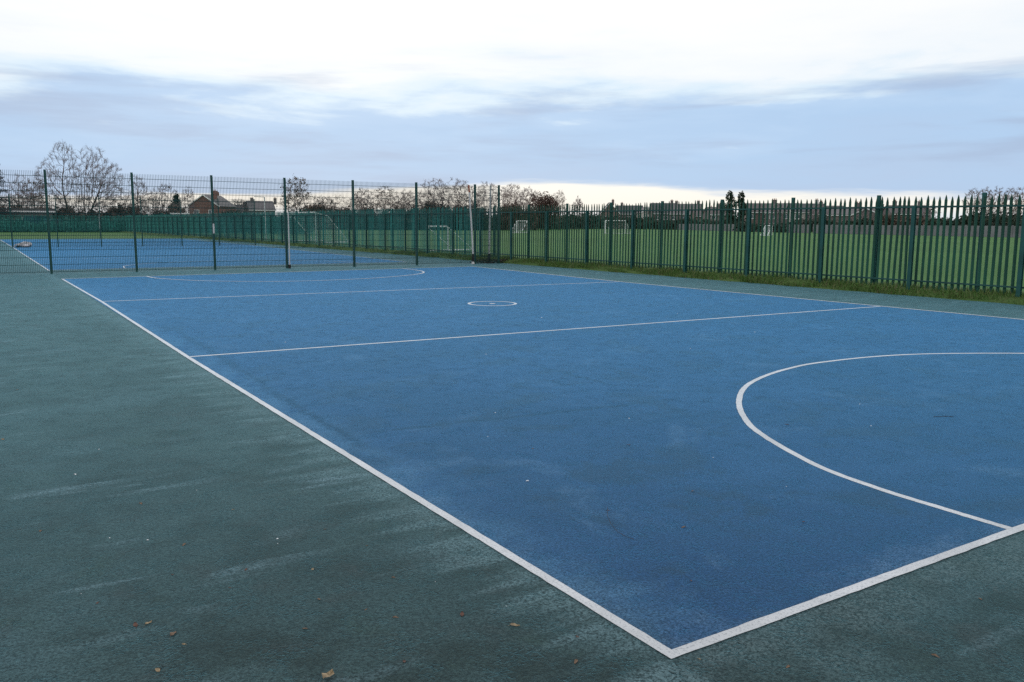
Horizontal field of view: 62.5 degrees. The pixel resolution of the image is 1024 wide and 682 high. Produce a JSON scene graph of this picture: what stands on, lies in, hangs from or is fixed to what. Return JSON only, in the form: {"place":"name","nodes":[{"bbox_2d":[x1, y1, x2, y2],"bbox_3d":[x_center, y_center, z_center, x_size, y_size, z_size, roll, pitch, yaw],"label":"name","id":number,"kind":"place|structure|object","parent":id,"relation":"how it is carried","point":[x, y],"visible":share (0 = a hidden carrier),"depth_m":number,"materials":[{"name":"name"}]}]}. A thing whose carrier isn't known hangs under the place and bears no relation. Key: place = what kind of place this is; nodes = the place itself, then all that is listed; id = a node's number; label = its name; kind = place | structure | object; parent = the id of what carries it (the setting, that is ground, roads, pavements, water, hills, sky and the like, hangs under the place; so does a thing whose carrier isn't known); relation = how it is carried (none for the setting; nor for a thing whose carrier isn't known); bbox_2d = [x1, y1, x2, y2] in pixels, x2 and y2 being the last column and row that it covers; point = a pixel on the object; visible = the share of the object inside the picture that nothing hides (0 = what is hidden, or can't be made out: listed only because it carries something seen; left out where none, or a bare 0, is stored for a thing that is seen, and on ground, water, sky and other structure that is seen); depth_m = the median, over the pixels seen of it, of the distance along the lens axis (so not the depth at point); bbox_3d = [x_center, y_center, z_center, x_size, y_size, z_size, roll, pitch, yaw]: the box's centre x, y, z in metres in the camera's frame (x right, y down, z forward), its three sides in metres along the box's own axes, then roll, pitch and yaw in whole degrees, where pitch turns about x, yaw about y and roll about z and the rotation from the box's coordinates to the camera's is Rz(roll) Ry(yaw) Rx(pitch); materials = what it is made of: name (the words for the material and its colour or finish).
{"place":"outdoors","nodes":[
{"label":"outdoors","id":0,"kind":"place"},
{"bbox_2d":[0,238,1023,681],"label":"tarmac surround","id":1,"kind":"object","parent":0,"point":[110,420],"visible":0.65,"depth_m":4.20,"materials":[{"name":"green asphalt"}]},
{"bbox_2d":[0,194,255,247],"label":"fence","id":2,"kind":"object","parent":1,"relation":"on","point":[100,234],"visible":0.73,"depth_m":55.91,"materials":[{"name":"green metal"}]},
{"bbox_2d":[2,239,402,269],"bbox_3d":[-23.882,-6.133,55.172,15.100,0.001,52.800,-5,9,-32],"label":"blue court beyond","id":3,"kind":"object","parent":1,"relation":"on","point":[39,251],"visible":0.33,"depth_m":42.51,"materials":[{"name":"blue asphalt"}]},
{"bbox_2d":[14,242,31,247],"bbox_3d":[-30.680,-6.050,52.958,1.017,0.385,0.467,-5,9,-32],"label":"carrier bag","id":4,"kind":"object","parent":3,"relation":"on","point":[23,243],"visible":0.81,"depth_m":52.88,"materials":[{"name":"white plastic"}]},
{"bbox_2d":[1,239,403,270],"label":"court line","id":5,"kind":"object","parent":3,"relation":"on","point":[154,257],"visible":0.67,"depth_m":37.30,"materials":[{"name":"white paint"}]},
{"bbox_2d":[0,169,499,273],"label":"fence","id":6,"kind":"object","parent":1,"relation":"on","point":[489,234],"visible":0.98,"depth_m":30.59,"materials":[{"name":"green metal"}]},
{"bbox_2d":[287,212,290,267],"bbox_3d":[-8.195,-3.702,31.012,0.100,2.060,0.100,-5,9,-32],"label":"netball post","id":7,"kind":"object","parent":1,"relation":"on","point":[289,265],"visible":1,"depth_m":31.02,"materials":[{"name":"white metal"}]},
{"bbox_2d":[322,669,333,678],"bbox_3d":[-0.698,1.259,3.171,0.047,0.027,0.094,3,8,17],"label":"dead leaf","id":8,"kind":"object","parent":1,"relation":"on","point":[329,673],"visible":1,"depth_m":3.19,"materials":[{"name":"plant"}]},
{"bbox_2d":[468,185,474,263],"bbox_3d":[-1.681,-4.812,34.980,0.301,3.243,0.150,-5,9,-32],"label":"netball post","id":9,"kind":"object","parent":1,"relation":"on","point":[471,225],"visible":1,"depth_m":34.96,"materials":[{"name":"grey metal"}]},
{"bbox_2d":[485,185,492,262],"bbox_3d":[-0.968,-4.964,35.960,0.400,3.281,0.400,-5,9,-32],"label":"netball post","id":10,"kind":"object","parent":1,"relation":"on","point":[490,208],"visible":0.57,"depth_m":35.82,"materials":[{"name":"metal"}]},
{"bbox_2d":[470,253,514,263],"bbox_3d":[-0.851,-3.552,36.343,2.404,0.469,0.777,-5,9,-32],"label":"bramble heap","id":11,"kind":"object","parent":1,"relation":"on","point":[501,260],"visible":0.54,"depth_m":36.17,"materials":[{"name":"green plant"}]},
{"bbox_2d":[64,267,1023,648],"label":"blue court","id":12,"kind":"object","parent":1,"relation":"on","point":[550,447],"visible":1,"depth_m":7.74,"materials":[{"name":"blue asphalt"}]},
{"bbox_2d":[146,268,424,280],"bbox_3d":[-6.547,-2.098,27.013,9.060,0.001,4.906,-5,9,-32],"label":"court line","id":13,"kind":"object","parent":12,"relation":"on","point":[314,280],"visible":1,"depth_m":25.71,"materials":[{"name":"white paint"}]},
{"bbox_2d":[123,282,601,300],"bbox_3d":[-2.785,-1.301,21.519,13.826,0.001,0.080,-4,9,-31],"label":"court line","id":14,"kind":"object","parent":12,"relation":"on","point":[359,291],"visible":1,"depth_m":20.62,"materials":[{"name":"white paint"}]},
{"bbox_2d":[468,301,516,305],"bbox_3d":[-0.419,-0.803,18.055,1.058,0.001,1.060,-5,9,-32],"label":"court line","id":15,"kind":"object","parent":12,"relation":"on","point":[492,303],"visible":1,"depth_m":18.05,"materials":[{"name":"white paint"}]},
{"bbox_2d":[190,306,880,356],"bbox_3d":[1.880,-0.269,14.343,13.983,0.001,0.080,-4,9,-31],"label":"court line","id":16,"kind":"object","parent":12,"relation":"on","point":[512,333],"visible":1,"depth_m":13.04,"materials":[{"name":"white paint"}]},
{"bbox_2d":[62,266,1023,658],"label":"court line","id":17,"kind":"object","parent":12,"relation":"on","point":[692,646],"visible":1,"depth_m":4.23,"materials":[{"name":"white paint"}]},
{"bbox_2d":[736,353,1023,528],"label":"court line","id":18,"kind":"object","parent":12,"relation":"on","point":[746,420],"visible":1,"depth_m":6.42,"materials":[{"name":"white paint"}]},
{"bbox_2d":[0,227,1023,290],"bbox_3d":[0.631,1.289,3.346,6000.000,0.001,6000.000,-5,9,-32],"label":"ground","id":19,"kind":"structure","parent":0,"point":[1010,260],"depth_m":59.45,"materials":[{"name":"green plant"}]},
{"bbox_2d":[0,164,17,218],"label":"bare tree","id":20,"kind":"object","parent":19,"relation":"on","point":[1,190],"visible":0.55,"depth_m":123.60,"materials":[{"name":"brown plant"}]},
{"bbox_2d":[2,173,35,207],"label":"bare tree","id":21,"kind":"object","parent":19,"relation":"on","point":[17,176],"visible":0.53,"depth_m":140.66,"materials":[{"name":"brown plant"}]},
{"bbox_2d":[0,208,54,219],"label":"building","id":22,"kind":"structure","parent":19,"relation":"on","point":[38,210],"depth_m":127.95,"materials":[{"name":"grey brick"}]},
{"bbox_2d":[0,192,58,207],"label":"hedge","id":23,"kind":"object","parent":19,"relation":"on","point":[5,206],"visible":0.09,"depth_m":135.94,"materials":[{"name":"plant"}]},
{"bbox_2d":[16,178,50,207],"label":"bare tree","id":24,"kind":"object","parent":19,"relation":"on","point":[37,186],"visible":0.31,"depth_m":144.24,"materials":[{"name":"brown plant"}]},
{"bbox_2d":[32,142,81,218],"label":"bare tree","id":25,"kind":"object","parent":19,"relation":"on","point":[49,175],"visible":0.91,"depth_m":130.72,"materials":[{"name":"grey plant"}]},
{"bbox_2d":[0,214,124,230],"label":"palisade fence","id":26,"kind":"object","parent":19,"relation":"on","point":[81,223],"visible":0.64,"depth_m":120.78,"materials":[{"name":"green metal"}]},
{"bbox_2d":[0,211,130,230],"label":"hedge","id":27,"kind":"object","parent":19,"relation":"on","point":[77,227],"visible":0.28,"depth_m":123.98,"materials":[{"name":"green plant"}]},
{"bbox_2d":[31,193,151,221],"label":"hedge","id":28,"kind":"object","parent":19,"relation":"on","point":[106,211],"visible":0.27,"depth_m":133.27,"materials":[{"name":"green plant"}]},
{"bbox_2d":[69,145,124,215],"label":"bare tree","id":29,"kind":"object","parent":19,"relation":"on","point":[108,171],"visible":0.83,"depth_m":132.50,"materials":[{"name":"brown plant"}]},
{"bbox_2d":[125,175,150,207],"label":"bare tree","id":30,"kind":"object","parent":19,"relation":"on","point":[136,177],"visible":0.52,"depth_m":142.55,"materials":[{"name":"grey plant"}]},
{"bbox_2d":[126,194,187,215],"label":"hedge","id":31,"kind":"object","parent":19,"relation":"on","point":[168,212],"visible":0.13,"depth_m":134.32,"materials":[{"name":"plant"}]},
{"bbox_2d":[151,182,178,211],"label":"bare tree","id":32,"kind":"object","parent":19,"relation":"on","point":[163,195],"visible":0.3,"depth_m":145.87,"materials":[{"name":"grey plant"}]},
{"bbox_2d":[168,193,179,208],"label":"evergreen tree","id":33,"kind":"object","parent":19,"relation":"on","point":[175,196],"visible":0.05,"depth_m":137.61,"materials":[{"name":"green plant"}]},
{"bbox_2d":[181,186,197,213],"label":"bare tree","id":34,"kind":"object","parent":19,"relation":"on","point":[192,194],"visible":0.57,"depth_m":138.18,"materials":[{"name":"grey plant"}]},
{"bbox_2d":[187,189,234,215],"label":"house","id":35,"kind":"structure","parent":19,"relation":"on","point":[215,194],"depth_m":215.03,"materials":[{"name":"red brick"}]},
{"bbox_2d":[132,210,311,232],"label":"hedge","id":36,"kind":"object","parent":19,"relation":"on","point":[245,223],"visible":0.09,"depth_m":123.95,"materials":[{"name":"green plant"}]},
{"bbox_2d":[233,198,246,212],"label":"bare tree","id":37,"kind":"object","parent":19,"relation":"on","point":[243,205],"visible":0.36,"depth_m":281.95,"materials":[{"name":"grey plant"}]},
{"bbox_2d":[245,197,276,216],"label":"house","id":38,"kind":"structure","parent":19,"relation":"on","point":[262,207],"depth_m":282.41,"materials":[{"name":"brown brick"}]},
{"bbox_2d":[277,176,313,214],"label":"bare tree","id":39,"kind":"object","parent":19,"relation":"on","point":[292,198],"visible":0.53,"depth_m":142.95,"materials":[{"name":"grey plant"}]},
{"bbox_2d":[281,212,341,242],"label":"football goal","id":40,"kind":"object","parent":19,"relation":"on","point":[340,241],"visible":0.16,"depth_m":73.63,"materials":[{"name":"white paint"}]},
{"bbox_2d":[313,197,334,207],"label":"bare tree","id":41,"kind":"object","parent":19,"relation":"on","point":[324,204],"visible":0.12,"depth_m":202.34,"materials":[{"name":"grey plant"}]},
{"bbox_2d":[295,193,373,229],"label":"hedge","id":42,"kind":"object","parent":19,"relation":"on","point":[329,208],"visible":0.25,"depth_m":186.38,"materials":[{"name":"plant"}]},
{"bbox_2d":[350,187,374,213],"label":"bare tree","id":43,"kind":"object","parent":19,"relation":"on","point":[367,197],"visible":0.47,"depth_m":194.12,"materials":[{"name":"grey plant"}]},
{"bbox_2d":[367,187,395,212],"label":"bare tree","id":44,"kind":"object","parent":19,"relation":"on","point":[375,195],"visible":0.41,"depth_m":199.35,"materials":[{"name":"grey plant"}]},
{"bbox_2d":[329,210,478,229],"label":"hedge","id":45,"kind":"object","parent":19,"relation":"on","point":[461,219],"visible":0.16,"depth_m":193.27,"materials":[{"name":"green plant"}]},
{"bbox_2d":[391,190,420,212],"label":"bare tree","id":46,"kind":"object","parent":19,"relation":"on","point":[407,205],"visible":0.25,"depth_m":205.86,"materials":[{"name":"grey plant"}]},
{"bbox_2d":[356,188,478,229],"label":"trees","id":47,"kind":"object","parent":19,"relation":"on","point":[432,203],"visible":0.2,"depth_m":197.22,"materials":[{"name":"plant"}]},
{"bbox_2d":[414,178,447,205],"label":"bare tree","id":48,"kind":"object","parent":19,"relation":"on","point":[440,184],"visible":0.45,"depth_m":200.28,"materials":[{"name":"grey plant"}]},
{"bbox_2d":[439,177,473,206],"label":"bare tree","id":49,"kind":"object","parent":19,"relation":"on","point":[454,192],"visible":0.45,"depth_m":203.93,"materials":[{"name":"grey plant"}]},
{"bbox_2d":[471,181,497,215],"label":"bare tree","id":50,"kind":"object","parent":19,"relation":"on","point":[491,184],"visible":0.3,"depth_m":208.19,"materials":[{"name":"grey plant"}]},
{"bbox_2d":[493,184,524,211],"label":"bare tree","id":51,"kind":"object","parent":19,"relation":"on","point":[511,190],"visible":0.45,"depth_m":211.38,"materials":[{"name":"brown plant"}]},
{"bbox_2d":[492,190,538,229],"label":"tree","id":52,"kind":"object","parent":19,"relation":"on","point":[515,203],"visible":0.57,"depth_m":204.13,"materials":[{"name":"plant"}]},
{"bbox_2d":[514,221,526,232],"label":"football goal","id":53,"kind":"object","parent":19,"relation":"on","point":[518,227],"visible":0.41,"depth_m":150.49,"materials":[{"name":"white paint"}]},
{"bbox_2d":[515,186,537,210],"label":"bare tree","id":54,"kind":"object","parent":19,"relation":"on","point":[525,190],"visible":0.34,"depth_m":236.11,"materials":[{"name":"brown plant"}]},
{"bbox_2d":[526,191,561,229],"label":"tree","id":55,"kind":"object","parent":19,"relation":"on","point":[547,201],"visible":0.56,"depth_m":221.55,"materials":[{"name":"brown plant"}]},
{"bbox_2d":[492,205,618,229],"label":"hedge","id":56,"kind":"object","parent":19,"relation":"on","point":[573,221],"visible":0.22,"depth_m":254.60,"materials":[{"name":"green plant"}]},
{"bbox_2d":[554,190,565,229],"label":"bare tree","id":57,"kind":"object","parent":19,"relation":"on","point":[556,197],"visible":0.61,"depth_m":224.50,"materials":[{"name":"brown plant"}]},
{"bbox_2d":[571,196,583,216],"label":"bare tree","id":58,"kind":"object","parent":19,"relation":"on","point":[579,201],"visible":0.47,"depth_m":324.88,"materials":[{"name":"brown plant"}]},
{"bbox_2d":[600,199,619,216],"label":"house","id":59,"kind":"structure","parent":19,"relation":"on","point":[608,209],"depth_m":320.77,"materials":[{"name":"brown brick"}]},
{"bbox_2d":[605,220,627,233],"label":"football goal","id":60,"kind":"object","parent":19,"relation":"on","point":[616,224],"visible":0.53,"depth_m":148.21,"materials":[{"name":"white paint"}]},
{"bbox_2d":[616,202,642,217],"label":"house","id":61,"kind":"structure","parent":19,"relation":"on","point":[619,206],"depth_m":326.20,"materials":[{"name":"brown brick"}]},
{"bbox_2d":[636,204,649,218],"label":"house","id":62,"kind":"structure","parent":19,"relation":"on","point":[642,214],"depth_m":318.34,"materials":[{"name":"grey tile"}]},
{"bbox_2d":[648,199,674,220],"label":"house","id":63,"kind":"structure","parent":19,"relation":"on","point":[671,200],"depth_m":309.57,"materials":[{"name":"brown brick"}]},
{"bbox_2d":[613,215,745,229],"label":"hedge","id":64,"kind":"object","parent":19,"relation":"on","point":[642,220],"visible":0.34,"depth_m":267.68,"materials":[{"name":"green plant"}]},
{"bbox_2d":[670,201,701,220],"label":"house","id":65,"kind":"structure","parent":19,"relation":"on","point":[683,211],"depth_m":298.17,"materials":[{"name":"brown brick"}]},
{"bbox_2d":[690,205,711,220],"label":"house","id":66,"kind":"structure","parent":19,"relation":"on","point":[697,215],"depth_m":287.14,"materials":[{"name":"brown brick"}]},
{"bbox_2d":[703,203,734,221],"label":"house","id":67,"kind":"structure","parent":19,"relation":"on","point":[711,214],"depth_m":275.68,"materials":[{"name":"brown brick"}]},
{"bbox_2d":[724,190,735,223],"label":"evergreen tree","id":68,"kind":"object","parent":19,"relation":"on","point":[730,198],"visible":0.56,"depth_m":224.49,"materials":[{"name":"green plant"}]},
{"bbox_2d":[736,191,746,222],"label":"evergreen tree","id":69,"kind":"object","parent":19,"relation":"on","point":[740,195],"visible":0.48,"depth_m":225.70,"materials":[{"name":"green plant"}]},
{"bbox_2d":[744,203,766,223],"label":"house","id":70,"kind":"structure","parent":19,"relation":"on","point":[757,206],"depth_m":238.54,"materials":[{"name":"brown brick"}]},
{"bbox_2d":[732,220,798,232],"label":"hedge","id":71,"kind":"object","parent":19,"relation":"on","point":[756,227],"visible":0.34,"depth_m":197.17,"materials":[{"name":"green plant"}]},
{"bbox_2d":[760,225,772,235],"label":"football goal","id":72,"kind":"object","parent":19,"relation":"on","point":[764,229],"visible":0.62,"depth_m":134.89,"materials":[{"name":"white paint"}]},
{"bbox_2d":[764,198,787,223],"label":"house","id":73,"kind":"structure","parent":19,"relation":"on","point":[774,202],"depth_m":233.89,"materials":[{"name":"brown brick"}]},
{"bbox_2d":[769,203,783,223],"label":"bare tree","id":74,"kind":"object","parent":19,"relation":"on","point":[777,214],"visible":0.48,"depth_m":216.94,"materials":[{"name":"grey plant"}]},
{"bbox_2d":[787,198,823,221],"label":"house","id":75,"kind":"structure","parent":19,"relation":"on","point":[803,210],"depth_m":227.18,"materials":[{"name":"stone"}]},
{"bbox_2d":[807,205,821,218],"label":"bare tree","id":76,"kind":"object","parent":19,"relation":"on","point":[813,213],"visible":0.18,"depth_m":206.58,"materials":[{"name":"grey plant"}]},
{"bbox_2d":[812,202,842,218],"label":"house","id":77,"kind":"structure","parent":19,"relation":"on","point":[827,211],"depth_m":220.61,"materials":[{"name":"brown brick"}]},
{"bbox_2d":[794,212,883,231],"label":"hedge","id":78,"kind":"object","parent":19,"relation":"on","point":[846,221],"visible":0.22,"depth_m":193.73,"materials":[{"name":"green plant"}]},
{"bbox_2d":[827,201,862,221],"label":"house","id":79,"kind":"structure","parent":19,"relation":"on","point":[837,212],"depth_m":214.94,"materials":[{"name":"brown brick"}]},
{"bbox_2d":[670,224,1021,237],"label":"boundary wall","id":80,"kind":"structure","parent":19,"relation":"on","point":[928,230],"depth_m":153.76,"materials":[{"name":"grey concrete"}]},
{"bbox_2d":[851,210,868,218],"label":"bare tree","id":81,"kind":"object","parent":19,"relation":"on","point":[862,217],"visible":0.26,"depth_m":202.64,"materials":[{"name":"grey plant"}]},
{"bbox_2d":[851,204,883,219],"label":"house","id":82,"kind":"structure","parent":19,"relation":"on","point":[873,211],"depth_m":208.35,"materials":[{"name":"brown brick"}]},
{"bbox_2d":[871,209,931,224],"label":"hedge","id":83,"kind":"object","parent":19,"relation":"on","point":[895,220],"visible":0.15,"depth_m":178.33,"materials":[{"name":"green plant"}]},
{"bbox_2d":[883,200,931,217],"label":"house","id":84,"kind":"structure","parent":19,"relation":"on","point":[896,210],"depth_m":202.31,"materials":[{"name":"brown brick"}]},
{"bbox_2d":[917,203,940,217],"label":"bare tree","id":85,"kind":"object","parent":19,"relation":"on","point":[929,213],"visible":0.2,"depth_m":177.62,"materials":[{"name":"grey plant"}]},
{"bbox_2d":[962,188,981,214],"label":"bare tree","id":86,"kind":"object","parent":19,"relation":"on","point":[972,194],"visible":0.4,"depth_m":173.74,"materials":[{"name":"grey plant"}]},
{"bbox_2d":[924,208,1022,225],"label":"hedge","id":87,"kind":"object","parent":19,"relation":"on","point":[1013,222],"visible":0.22,"depth_m":148.81,"materials":[{"name":"green plant"}]},
{"bbox_2d":[972,188,995,215],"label":"bare tree","id":88,"kind":"object","parent":19,"relation":"on","point":[988,196],"visible":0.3,"depth_m":175.04,"materials":[{"name":"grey plant"}]},
{"bbox_2d":[987,188,1004,216],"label":"bare tree","id":89,"kind":"object","parent":19,"relation":"on","point":[995,194],"visible":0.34,"depth_m":176.61,"materials":[{"name":"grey plant"}]},
{"bbox_2d":[999,188,1017,216],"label":"bare tree","id":90,"kind":"object","parent":19,"relation":"on","point":[1009,197],"visible":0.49,"depth_m":177.73,"materials":[{"name":"grey plant"}]},
{"bbox_2d":[1008,188,1023,214],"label":"bare tree","id":91,"kind":"object","parent":19,"relation":"on","point":[1018,194],"visible":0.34,"depth_m":179.77,"materials":[{"name":"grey plant"}]},
{"bbox_2d":[0,0,1023,219],"label":"sky","id":92,"kind":"structure","parent":0,"point":[598,102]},
{"bbox_2d":[122,232,1023,304],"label":"grass bank","id":93,"kind":"structure","parent":0,"point":[984,299],"depth_m":25.61,"materials":[{"name":"green plant"}]},
{"bbox_2d":[254,196,265,237],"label":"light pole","id":94,"kind":"object","parent":93,"relation":"on","point":[264,210],"visible":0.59,"depth_m":77.77,"materials":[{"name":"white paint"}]},
{"bbox_2d":[125,192,1023,296],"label":"palisade fence","id":95,"kind":"object","parent":93,"relation":"on","point":[874,275],"visible":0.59,"depth_m":25.93,"materials":[{"name":"green metal"}]}
]}

